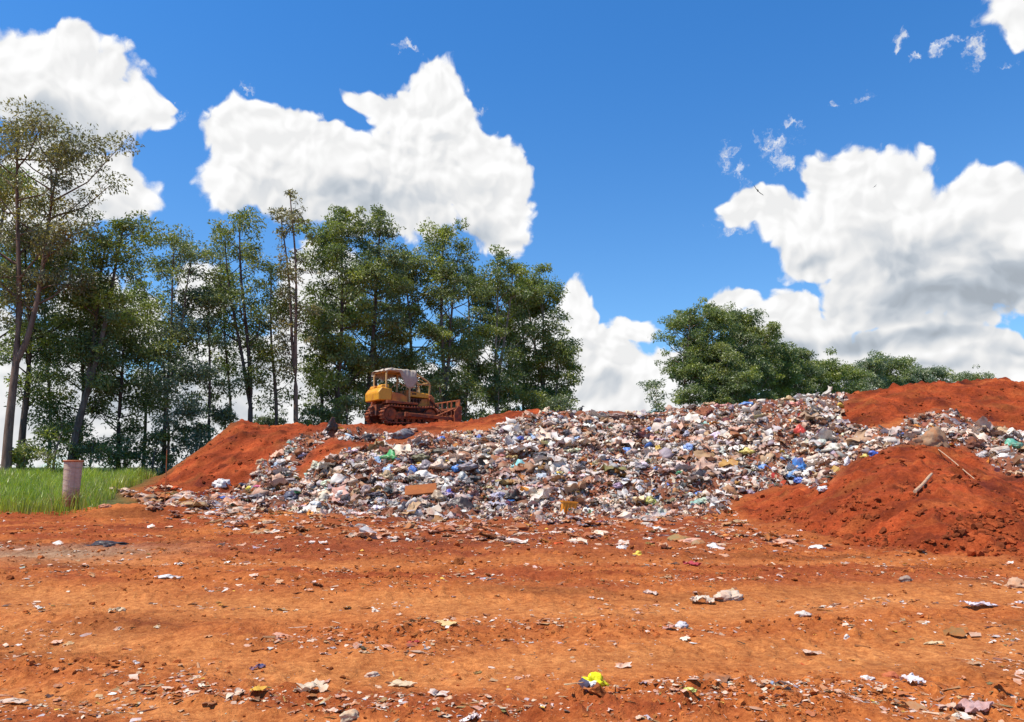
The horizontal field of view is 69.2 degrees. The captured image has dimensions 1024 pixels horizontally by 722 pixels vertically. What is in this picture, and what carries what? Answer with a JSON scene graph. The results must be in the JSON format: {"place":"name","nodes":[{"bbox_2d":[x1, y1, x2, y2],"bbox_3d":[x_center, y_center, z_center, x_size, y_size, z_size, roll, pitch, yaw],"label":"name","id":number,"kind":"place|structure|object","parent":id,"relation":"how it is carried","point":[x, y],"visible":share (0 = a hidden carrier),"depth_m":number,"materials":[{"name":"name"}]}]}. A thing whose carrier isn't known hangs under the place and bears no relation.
{"place":"outdoors","nodes":[
{"label":"outdoors","id":0,"kind":"place"},
{"bbox_2d":[0,377,1023,721],"bbox_3d":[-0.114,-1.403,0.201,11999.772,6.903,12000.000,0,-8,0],"label":"ground","id":1,"kind":"structure","parent":0,"point":[146,639],"depth_m":9.39,"materials":[{"name":"soil"}]},
{"bbox_2d":[0,697,28,702],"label":"flat card","id":2,"kind":"object","parent":1,"relation":"on","point":[14,699],"visible":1,"depth_m":5.05,"materials":[{"name":"cardboard"}]},
{"bbox_2d":[0,444,64,471],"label":"bush","id":3,"kind":"object","parent":1,"relation":"on","point":[22,456],"visible":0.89,"depth_m":46.55,"materials":[{"name":"green plant"}]},
{"bbox_2d":[4,259,81,469],"bbox_3d":[-35.543,0.501,56.017,5.665,16.878,4.886,4,-9,-25],"label":"eucalyptus tree","id":4,"kind":"object","parent":1,"relation":"on","point":[49,309],"visible":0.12,"depth_m":55.98,"materials":[{"name":"green plant"}]},
{"bbox_2d":[0,220,89,469],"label":"eucalyptus tree","id":5,"kind":"object","parent":1,"relation":"on","point":[26,398],"visible":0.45,"depth_m":50.20,"materials":[{"name":"green plant"}]},
{"bbox_2d":[0,161,93,353],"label":"eucalyptus tree","id":6,"kind":"object","parent":1,"relation":"on","point":[1,220],"visible":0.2,"depth_m":54.66,"materials":[{"name":"green plant"}]},
{"bbox_2d":[16,420,97,471],"bbox_3d":[-30.148,5.910,49.037,4.422,4.125,3.080,0,-8,0],"label":"bush","id":7,"kind":"object","parent":1,"relation":"on","point":[46,431],"visible":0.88,"depth_m":48.92,"materials":[{"name":"green plant"}]},
{"bbox_2d":[0,95,144,470],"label":"eucalyptus tree","id":8,"kind":"object","parent":1,"relation":"on","point":[61,158],"visible":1,"depth_m":47.51,"materials":[{"name":"green plant"}]},
{"bbox_2d":[61,460,83,506],"bbox_3d":[-14.573,4.043,24.575,0.625,1.509,0.626,0,-8,0],"label":"vent post","id":9,"kind":"object","parent":1,"relation":"on","point":[72,474],"visible":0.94,"depth_m":24.39,"materials":[{"name":"concrete"}]},
{"bbox_2d":[20,294,139,460],"bbox_3d":[-31.028,1.331,53.410,8.605,14.485,7.400,0,-8,0],"label":"eucalyptus tree","id":10,"kind":"object","parent":1,"relation":"on","point":[56,416],"visible":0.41,"depth_m":52.38,"materials":[{"name":"green plant"}]},
{"bbox_2d":[0,465,164,515],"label":"grass","id":11,"kind":"structure","parent":1,"relation":"on","point":[35,490],"depth_m":31.91,"materials":[{"name":"green plant"}]},
{"bbox_2d":[59,440,123,469],"bbox_3d":[-28.048,6.658,49.487,3.845,2.781,2.888,6,-10,-36],"label":"bush","id":12,"kind":"object","parent":1,"relation":"on","point":[79,450],"visible":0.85,"depth_m":49.56,"materials":[{"name":"green plant"}]},
{"bbox_2d":[86,540,128,546],"bbox_3d":[-8.719,3.884,15.759,1.026,0.152,0.717,-3,-8,4],"label":"black plastic","id":13,"kind":"object","parent":1,"relation":"on","point":[105,543],"visible":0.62,"depth_m":15.68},
{"bbox_2d":[40,208,179,459],"bbox_3d":[-28.395,-1.063,51.311,8.302,18.607,7.050,0,-8,0],"label":"eucalyptus tree","id":14,"kind":"object","parent":1,"relation":"on","point":[83,352],"visible":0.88,"depth_m":50.85,"materials":[{"name":"green plant"}]},
{"bbox_2d":[60,304,169,470],"bbox_3d":[-28.921,2.153,54.297,7.420,13.140,6.882,2,-9,-17],"label":"eucalyptus tree","id":15,"kind":"object","parent":1,"relation":"on","point":[136,427],"visible":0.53,"depth_m":54.37,"materials":[{"name":"green plant"}]},
{"bbox_2d":[100,442,154,469],"bbox_3d":[-26.876,6.991,51.797,3.141,2.785,3.151,-7,-11,42],"label":"bush","id":16,"kind":"object","parent":1,"relation":"on","point":[127,455],"visible":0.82,"depth_m":51.47,"materials":[{"name":"green plant"}]},
{"bbox_2d":[110,266,176,466],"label":"eucalyptus tree","id":17,"kind":"object","parent":1,"relation":"on","point":[143,285],"visible":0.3,"depth_m":58.84,"materials":[{"name":"green plant"}]},
{"bbox_2d":[129,428,187,473],"bbox_3d":[-25.538,6.630,52.953,3.818,4.024,2.982,-3,-9,19],"label":"bush","id":18,"kind":"object","parent":1,"relation":"on","point":[154,438],"visible":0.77,"depth_m":52.95,"materials":[{"name":"green plant"}]},
{"bbox_2d":[120,327,224,475],"bbox_3d":[-24.292,3.175,54.410,6.994,11.334,7.078,0,-8,0],"label":"eucalyptus tree","id":19,"kind":"object","parent":1,"relation":"on","point":[192,409],"visible":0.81,"depth_m":53.62,"materials":[{"name":"green plant"}]},
{"bbox_2d":[137,224,234,470],"bbox_3d":[-24.821,-0.524,56.420,6.786,19.238,6.476,-3,-9,21],"label":"eucalyptus tree","id":20,"kind":"object","parent":1,"relation":"on","point":[175,326],"visible":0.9,"depth_m":56.26,"materials":[{"name":"green plant"}]},
{"bbox_2d":[170,420,216,452],"bbox_3d":[-23.721,6.682,55.169,3.818,4.653,3.161,0,-8,0],"label":"bush","id":21,"kind":"object","parent":1,"relation":"on","point":[203,429],"visible":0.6,"depth_m":55.13,"materials":[{"name":"green plant"}]},
{"bbox_2d":[158,280,245,440],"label":"eucalyptus tree","id":22,"kind":"object","parent":1,"relation":"on","point":[211,302],"visible":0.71,"depth_m":57.23,"materials":[{"name":"green plant"}]},
{"bbox_2d":[212,479,230,487],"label":"plastic bag","id":23,"kind":"object","parent":1,"relation":"on","point":[219,483],"visible":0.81,"depth_m":32.36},
{"bbox_2d":[207,401,239,434],"bbox_3d":[-22.021,6.181,56.949,2.676,6.234,3.940,7,-11,-39],"label":"bush","id":24,"kind":"object","parent":1,"relation":"on","point":[226,416],"visible":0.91,"depth_m":57.34,"materials":[{"name":"green plant"}]},
{"bbox_2d":[183,262,268,408],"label":"eucalyptus tree","id":25,"kind":"object","parent":1,"relation":"on","point":[227,366],"visible":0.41,"depth_m":62.80,"materials":[{"name":"green plant"}]},
{"bbox_2d":[190,206,288,422],"bbox_3d":[-21.549,-1.667,58.988,7.866,21.592,6.962,0,-8,0],"label":"eucalyptus tree","id":26,"kind":"object","parent":1,"relation":"on","point":[250,374],"visible":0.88,"depth_m":58.64,"materials":[{"name":"green plant"}]},
{"bbox_2d":[253,408,287,425],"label":"bush","id":27,"kind":"object","parent":1,"relation":"on","point":[264,420],"visible":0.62,"depth_m":61.96,"materials":[{"name":"green plant"}]},
{"bbox_2d":[238,261,310,424],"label":"eucalyptus tree","id":28,"kind":"object","parent":1,"relation":"on","point":[273,301],"visible":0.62,"depth_m":60.69,"materials":[{"name":"green plant"}]},
{"bbox_2d":[279,491,298,500],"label":"plastic bag","id":29,"kind":"object","parent":1,"relation":"on","point":[289,495],"visible":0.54,"depth_m":30.01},
{"bbox_2d":[267,188,324,422],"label":"eucalyptus tree","id":30,"kind":"object","parent":1,"relation":"on","point":[290,293],"visible":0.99,"depth_m":58.84,"materials":[{"name":"green plant"}]},
{"bbox_2d":[294,678,328,691],"bbox_3d":[-1.492,2.397,5.474,0.257,0.061,0.212,4,-9,-28],"label":"plastic bag","id":31,"kind":"object","parent":1,"relation":"on","point":[321,686],"visible":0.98,"depth_m":5.47,"materials":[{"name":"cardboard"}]},
{"bbox_2d":[298,402,341,425],"bbox_3d":[-15.790,5.243,59.691,3.080,4.122,3.413,-4,-9,23],"label":"bush","id":32,"kind":"object","parent":1,"relation":"on","point":[318,413],"visible":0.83,"depth_m":59.68,"materials":[{"name":"green plant"}]},
{"bbox_2d":[297,287,364,424],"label":"eucalyptus tree","id":33,"kind":"object","parent":1,"relation":"on","point":[324,395],"visible":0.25,"depth_m":65.38,"materials":[{"name":"green plant"}]},
{"bbox_2d":[324,417,337,431],"bbox_3d":[-9.373,3.324,38.389,0.632,0.861,0.820,-4,-9,28],"label":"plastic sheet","id":34,"kind":"object","parent":1,"relation":"on","point":[332,424],"visible":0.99,"depth_m":38.21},
{"bbox_2d":[290,204,389,423],"bbox_3d":[-14.631,-3.365,62.948,8.771,21.351,6.560,0,-8,0],"label":"eucalyptus tree","id":35,"kind":"object","parent":1,"relation":"on","point":[331,243],"visible":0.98,"depth_m":62.75,"materials":[{"name":"green plant"}]},
{"bbox_2d":[326,388,368,424],"bbox_3d":[-13.329,4.288,60.248,3.525,4.310,2.992,2,-8,-15],"label":"bush","id":36,"kind":"object","parent":1,"relation":"on","point":[346,402],"visible":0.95,"depth_m":59.88,"materials":[{"name":"green plant"}]},
{"bbox_2d":[339,709,359,721],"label":"stone","id":37,"kind":"object","parent":1,"relation":"on","point":[350,715],"visible":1,"depth_m":4.82,"materials":[{"name":"stone"}]},
{"bbox_2d":[335,246,416,422],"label":"eucalyptus tree","id":38,"kind":"object","parent":1,"relation":"on","point":[364,330],"visible":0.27,"depth_m":68.85,"materials":[{"name":"green plant"}]},
{"bbox_2d":[340,202,414,424],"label":"eucalyptus tree","id":39,"kind":"object","parent":1,"relation":"on","point":[376,221],"visible":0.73,"depth_m":65.36,"materials":[{"name":"green plant"}]},
{"bbox_2d":[383,486,399,496],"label":"plastic bag","id":40,"kind":"object","parent":1,"relation":"on","point":[389,490],"visible":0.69,"depth_m":28.52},
{"bbox_2d":[385,679,416,686],"bbox_3d":[-0.868,2.498,5.757,0.246,0.037,0.146,9,-11,-24],"label":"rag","id":41,"kind":"object","parent":1,"relation":"on","point":[397,682],"visible":1,"depth_m":5.76,"materials":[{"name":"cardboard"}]},
{"bbox_2d":[390,428,414,438],"bbox_3d":[-5.393,3.660,36.984,1.295,0.636,1.000,8,-11,-28],"label":"plastic bag","id":42,"kind":"object","parent":1,"relation":"on","point":[404,433],"visible":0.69,"depth_m":36.65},
{"bbox_2d":[399,494,416,499],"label":"plastic bag","id":43,"kind":"object","parent":1,"relation":"on","point":[403,495],"visible":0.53,"depth_m":27.72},
{"bbox_2d":[405,483,436,495],"bbox_3d":[-3.437,4.841,27.986,1.200,0.099,0.500,-3,35,-5],"label":"board","id":44,"kind":"object","parent":43,"relation":"on","point":[420,489],"visible":0.82,"depth_m":27.95,"materials":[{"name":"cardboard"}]},
{"bbox_2d":[364,368,461,425],"bbox_3d":[-6.051,2.214,44.223,5.140,3.293,3.390,5,-10,-34],"label":"bulldozer","id":45,"kind":"object","parent":1,"relation":"on","point":[390,407],"visible":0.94,"depth_m":43.28,"materials":[{"name":"metal"}]},
{"bbox_2d":[376,246,453,408],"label":"eucalyptus tree","id":46,"kind":"object","parent":1,"relation":"on","point":[438,333],"visible":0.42,"depth_m":70.18,"materials":[{"name":"green plant"}]},
{"bbox_2d":[411,453,431,460],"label":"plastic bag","id":47,"kind":"object","parent":1,"relation":"on","point":[422,456],"visible":0.91,"depth_m":32.00,"materials":[{"name":"plastic"}]},
{"bbox_2d":[415,470,437,478],"bbox_3d":[-3.494,4.674,30.222,1.084,0.484,0.626,5,-8,1],"label":"plastic bag","id":48,"kind":"object","parent":1,"relation":"on","point":[425,473],"visible":0.41,"depth_m":30.17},
{"bbox_2d":[420,372,453,409],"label":"bush","id":49,"kind":"object","parent":1,"relation":"on","point":[438,383],"visible":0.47,"depth_m":65.48,"materials":[{"name":"green plant"}]},
{"bbox_2d":[427,489,446,501],"bbox_3d":[-2.746,4.943,27.312,0.814,0.435,0.592,0,-8,12],"label":"plastic bag","id":50,"kind":"object","parent":1,"relation":"on","point":[438,495],"visible":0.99,"depth_m":27.15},
{"bbox_2d":[429,459,447,468],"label":"plastic bag","id":51,"kind":"object","parent":1,"relation":"on","point":[439,464],"visible":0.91,"depth_m":30.86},
{"bbox_2d":[405,218,495,408],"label":"eucalyptus tree","id":52,"kind":"object","parent":1,"relation":"on","point":[450,275],"visible":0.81,"depth_m":71.56,"materials":[{"name":"green plant"}]},
{"bbox_2d":[412,263,502,421],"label":"eucalyptus tree","id":53,"kind":"object","parent":1,"relation":"on","point":[477,280],"visible":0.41,"depth_m":76.35,"materials":[{"name":"green plant"}]},
{"bbox_2d":[446,496,473,511],"bbox_3d":[-1.784,5.198,26.595,1.228,0.705,0.870,5,-9,-30],"label":"plastic bag","id":54,"kind":"object","parent":1,"relation":"on","point":[461,502],"visible":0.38,"depth_m":26.48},
{"bbox_2d":[443,376,484,421],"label":"bush","id":55,"kind":"object","parent":1,"relation":"on","point":[477,387],"visible":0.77,"depth_m":69.64,"materials":[{"name":"green plant"}]},
{"bbox_2d":[456,462,477,470],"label":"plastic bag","id":56,"kind":"object","parent":1,"relation":"on","point":[468,466],"visible":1,"depth_m":30.62,"materials":[{"name":"plastic"}]},
{"bbox_2d":[109,485,831,556],"bbox_3d":[-6.086,4.660,23.445,29.670,1.080,11.096,-3,-9,22],"label":"waste fringe","id":57,"kind":"object","parent":1,"relation":"on","point":[227,504],"visible":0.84,"depth_m":20.43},
{"bbox_2d":[428,244,549,413],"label":"eucalyptus tree","id":58,"kind":"object","parent":1,"relation":"on","point":[513,268],"visible":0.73,"depth_m":77.31,"materials":[{"name":"green plant"}]},
{"bbox_2d":[473,371,529,417],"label":"bush","id":59,"kind":"object","parent":1,"relation":"on","point":[506,388],"visible":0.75,"depth_m":72.19,"materials":[{"name":"green plant"}]},
{"bbox_2d":[0,379,1023,721],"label":"earth clods","id":60,"kind":"object","parent":1,"relation":"on","point":[960,527],"visible":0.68,"depth_m":12.59,"materials":[{"name":"soil"}]},
{"bbox_2d":[0,505,1023,721],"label":"scattered litter","id":61,"kind":"object","parent":1,"relation":"on","point":[914,705],"visible":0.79,"depth_m":5.88,"materials":[{"name":"plastic"}]},
{"bbox_2d":[0,522,1023,721],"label":"straw and twigs","id":62,"kind":"object","parent":1,"relation":"on","point":[980,714],"visible":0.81,"depth_m":5.69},
{"bbox_2d":[504,488,520,501],"bbox_3d":[0.082,5.051,27.918,0.825,0.526,0.620,1,-8,-8],"label":"plastic bag","id":63,"kind":"object","parent":1,"relation":"on","point":[515,494],"visible":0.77,"depth_m":27.80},
{"bbox_2d":[507,442,538,452],"bbox_3d":[0.488,3.794,32.384,1.389,0.453,0.917,-5,-8,-6],"label":"plastic sheet","id":64,"kind":"object","parent":1,"relation":"on","point":[516,449],"visible":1,"depth_m":32.19,"materials":[{"name":"plastic"}]},
{"bbox_2d":[478,281,572,417],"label":"eucalyptus tree","id":65,"kind":"object","parent":1,"relation":"on","point":[525,382],"visible":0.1,"depth_m":82.46,"materials":[{"name":"green plant"}]},
{"bbox_2d":[511,383,548,410],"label":"bush","id":66,"kind":"object","parent":1,"relation":"on","point":[530,395],"visible":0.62,"depth_m":73.81,"materials":[{"name":"green plant"}]},
{"bbox_2d":[483,262,583,408],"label":"eucalyptus tree","id":67,"kind":"object","parent":1,"relation":"on","point":[536,280],"visible":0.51,"depth_m":80.13,"materials":[{"name":"green plant"}]},
{"bbox_2d":[521,335,585,411],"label":"eucalyptus tree","id":68,"kind":"object","parent":1,"relation":"on","point":[571,369],"visible":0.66,"depth_m":78.03,"materials":[{"name":"green plant"}]},
{"bbox_2d":[541,393,579,411],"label":"bush","id":69,"kind":"object","parent":1,"relation":"on","point":[560,403],"visible":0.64,"depth_m":73.66,"materials":[{"name":"green plant"}]},
{"bbox_2d":[560,500,577,513],"bbox_3d":[2.012,5.199,26.302,0.560,0.460,0.413,6,-9,-8],"label":"plastic crate","id":70,"kind":"object","parent":1,"relation":"on","point":[565,505],"visible":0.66,"depth_m":26.13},
{"bbox_2d":[577,436,599,444],"bbox_3d":[3.416,3.602,33.236,1.088,0.439,0.719,-3,-8,0],"label":"plastic sheet","id":71,"kind":"object","parent":1,"relation":"on","point":[588,440],"visible":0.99,"depth_m":33.08,"materials":[{"name":"plastic"}]},
{"bbox_2d":[578,672,609,691],"bbox_3d":[0.575,2.376,5.452,0.210,0.162,0.334,-6,-10,34],"label":"snack package","id":72,"kind":"object","parent":1,"relation":"on","point":[592,679],"visible":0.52,"depth_m":5.46,"materials":[{"name":"plastic"}]},
{"bbox_2d":[228,392,1023,521],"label":"waste bits","id":73,"kind":"object","parent":1,"relation":"on","point":[659,485],"visible":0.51,"depth_m":29.34,"materials":[{"name":"plastic"}]},
{"bbox_2d":[241,392,1023,522],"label":"waste heap","id":74,"kind":"object","parent":1,"relation":"on","point":[664,452],"visible":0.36,"depth_m":30.93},
{"bbox_2d":[380,449,396,460],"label":"plastic bag","id":75,"kind":"object","parent":74,"relation":"on","point":[390,454],"visible":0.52,"depth_m":32.95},
{"bbox_2d":[246,386,1023,522],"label":"waste film","id":76,"kind":"object","parent":1,"relation":"on","point":[700,453],"visible":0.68,"depth_m":30.93,"materials":[{"name":"plastic"}]},
{"bbox_2d":[261,394,1023,521],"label":"waste cartons","id":77,"kind":"object","parent":1,"relation":"on","point":[624,514],"visible":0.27,"depth_m":31.69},
{"bbox_2d":[266,413,1022,521],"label":"waste bottles","id":78,"kind":"object","parent":1,"relation":"on","point":[400,506],"visible":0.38,"depth_m":31.21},
{"bbox_2d":[636,378,675,412],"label":"eucalyptus tree","id":79,"kind":"object","parent":1,"relation":"on","point":[655,384],"visible":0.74,"depth_m":95.22,"materials":[{"name":"green plant"}]},
{"bbox_2d":[651,306,719,407],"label":"eucalyptus tree","id":80,"kind":"object","parent":1,"relation":"on","point":[680,320],"visible":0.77,"depth_m":100.66,"materials":[{"name":"green plant"}]},
{"bbox_2d":[664,360,721,408],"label":"eucalyptus tree","id":81,"kind":"object","parent":1,"relation":"on","point":[695,387],"visible":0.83,"depth_m":97.12,"materials":[{"name":"green plant"}]},
{"bbox_2d":[690,595,714,602],"bbox_3d":[2.401,2.999,9.355,0.318,0.099,0.198,-2,-8,13],"label":"plastic sheet","id":82,"kind":"object","parent":1,"relation":"on","point":[707,598],"visible":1,"depth_m":9.32,"materials":[{"name":"plastic"}]},
{"bbox_2d":[664,297,743,401],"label":"eucalyptus tree","id":83,"kind":"object","parent":1,"relation":"on","point":[721,317],"visible":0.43,"depth_m":102.41,"materials":[{"name":"green plant"}]},
{"bbox_2d":[682,337,756,405],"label":"eucalyptus tree","id":84,"kind":"object","parent":1,"relation":"on","point":[721,349],"visible":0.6,"depth_m":98.53,"materials":[{"name":"green plant"}]},
{"bbox_2d":[713,590,743,601],"bbox_3d":[2.776,3.042,9.629,0.416,0.150,0.298,-4,-7,-12],"label":"crumpled cloth","id":85,"kind":"object","parent":1,"relation":"on","point":[727,595],"visible":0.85,"depth_m":9.54,"materials":[{"name":"fabric"}]},
{"bbox_2d":[700,364,763,403],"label":"eucalyptus tree","id":86,"kind":"object","parent":1,"relation":"on","point":[732,386],"visible":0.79,"depth_m":96.33,"materials":[{"name":"green plant"}]},
{"bbox_2d":[705,307,783,392],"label":"eucalyptus tree","id":87,"kind":"object","parent":1,"relation":"on","point":[751,351],"visible":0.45,"depth_m":105.86,"materials":[{"name":"green plant"}]},
{"bbox_2d":[731,354,784,402],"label":"eucalyptus tree","id":88,"kind":"object","parent":1,"relation":"on","point":[758,361],"visible":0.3,"depth_m":103.14,"materials":[{"name":"green plant"}]},
{"bbox_2d":[734,311,788,400],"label":"eucalyptus tree","id":89,"kind":"object","parent":1,"relation":"on","point":[764,333],"visible":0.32,"depth_m":109.61,"materials":[{"name":"green plant"}]},
{"bbox_2d":[755,341,810,400],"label":"eucalyptus tree","id":90,"kind":"object","parent":1,"relation":"on","point":[790,372],"visible":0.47,"depth_m":110.96,"materials":[{"name":"green plant"}]},
{"bbox_2d":[792,457,806,471],"bbox_3d":[11.172,4.067,29.012,0.818,0.609,0.617,-8,-11,44],"label":"plastic bag","id":91,"kind":"object","parent":1,"relation":"on","point":[800,463],"visible":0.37,"depth_m":28.91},
{"bbox_2d":[772,347,830,398],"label":"eucalyptus tree","id":92,"kind":"object","parent":1,"relation":"on","point":[806,354],"visible":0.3,"depth_m":115.80,"materials":[{"name":"green plant"}]},
{"bbox_2d":[797,347,854,395],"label":"eucalyptus tree","id":93,"kind":"object","parent":1,"relation":"on","point":[834,371],"visible":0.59,"depth_m":120.48,"materials":[{"name":"green plant"}]},
{"bbox_2d":[820,443,840,452],"bbox_3d":[12.938,3.478,29.847,1.092,0.405,0.794,-10,-11,16],"label":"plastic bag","id":94,"kind":"object","parent":1,"relation":"on","point":[832,447],"visible":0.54,"depth_m":29.69,"materials":[{"name":"plastic"}]},
{"bbox_2d":[815,365,875,393],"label":"eucalyptus tree","id":95,"kind":"object","parent":1,"relation":"on","point":[860,384],"visible":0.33,"depth_m":134.19,"materials":[{"name":"green plant"}]},
{"bbox_2d":[840,349,894,390],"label":"eucalyptus tree","id":96,"kind":"object","parent":1,"relation":"on","point":[877,364],"visible":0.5,"depth_m":143.44,"materials":[{"name":"green plant"}]},
{"bbox_2d":[860,351,916,389],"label":"eucalyptus tree","id":97,"kind":"object","parent":1,"relation":"on","point":[900,364],"visible":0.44,"depth_m":147.50,"materials":[{"name":"green plant"}]},
{"bbox_2d":[899,673,925,683],"bbox_3d":[2.963,2.342,5.479,0.162,0.070,0.138,6,-9,-7],"label":"white cloth","id":98,"kind":"object","parent":1,"relation":"on","point":[910,677],"visible":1,"depth_m":5.48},
{"bbox_2d":[897,362,964,385],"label":"eucalyptus tree","id":99,"kind":"object","parent":1,"relation":"on","point":[930,375],"visible":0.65,"depth_m":174.84,"materials":[{"name":"green plant"}]},
{"bbox_2d":[921,426,949,447],"bbox_3d":[15.402,2.818,27.131,1.024,0.855,0.572,-3,-8,0],"label":"boulder","id":100,"kind":"object","parent":1,"relation":"on","point":[936,436],"visible":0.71,"depth_m":26.96,"materials":[{"name":"stone"}]},
{"bbox_2d":[949,364,994,382],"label":"eucalyptus tree","id":101,"kind":"object","parent":1,"relation":"on","point":[971,377],"visible":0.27,"depth_m":189.46,"materials":[{"name":"green plant"}]},
{"bbox_2d":[964,436,981,447],"bbox_3d":[17.359,3.067,27.983,0.613,0.461,0.455,-1,-8,0],"label":"boulder","id":102,"kind":"object","parent":1,"relation":"on","point":[973,442],"visible":0.94,"depth_m":27.85,"materials":[{"name":"stone"}]},
{"bbox_2d":[955,698,993,712],"bbox_3d":[3.090,2.318,4.989,0.264,0.074,0.157,-2,-7,-18],"label":"crumpled cloth","id":103,"kind":"object","parent":1,"relation":"on","point":[972,706],"visible":1,"depth_m":4.99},
{"bbox_2d":[959,600,999,605],"bbox_3d":[5.400,2.809,8.579,0.381,0.076,0.252,6,-9,-3],"label":"white rag","id":104,"kind":"object","parent":1,"relation":"on","point":[970,603],"visible":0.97,"depth_m":8.52,"materials":[{"name":"fabric"}]},
{"bbox_2d":[1003,577,1023,587],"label":"stone","id":105,"kind":"object","parent":1,"relation":"on","point":[1013,582],"visible":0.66,"depth_m":10.14,"materials":[{"name":"stone"}]},
{"bbox_2d":[1004,438,1023,448],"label":"plastic bag","id":106,"kind":"object","parent":1,"relation":"on","point":[1014,443],"visible":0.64,"depth_m":28.18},
{"bbox_2d":[0,0,1023,466],"label":"sky","id":107,"kind":"structure","parent":0,"point":[623,147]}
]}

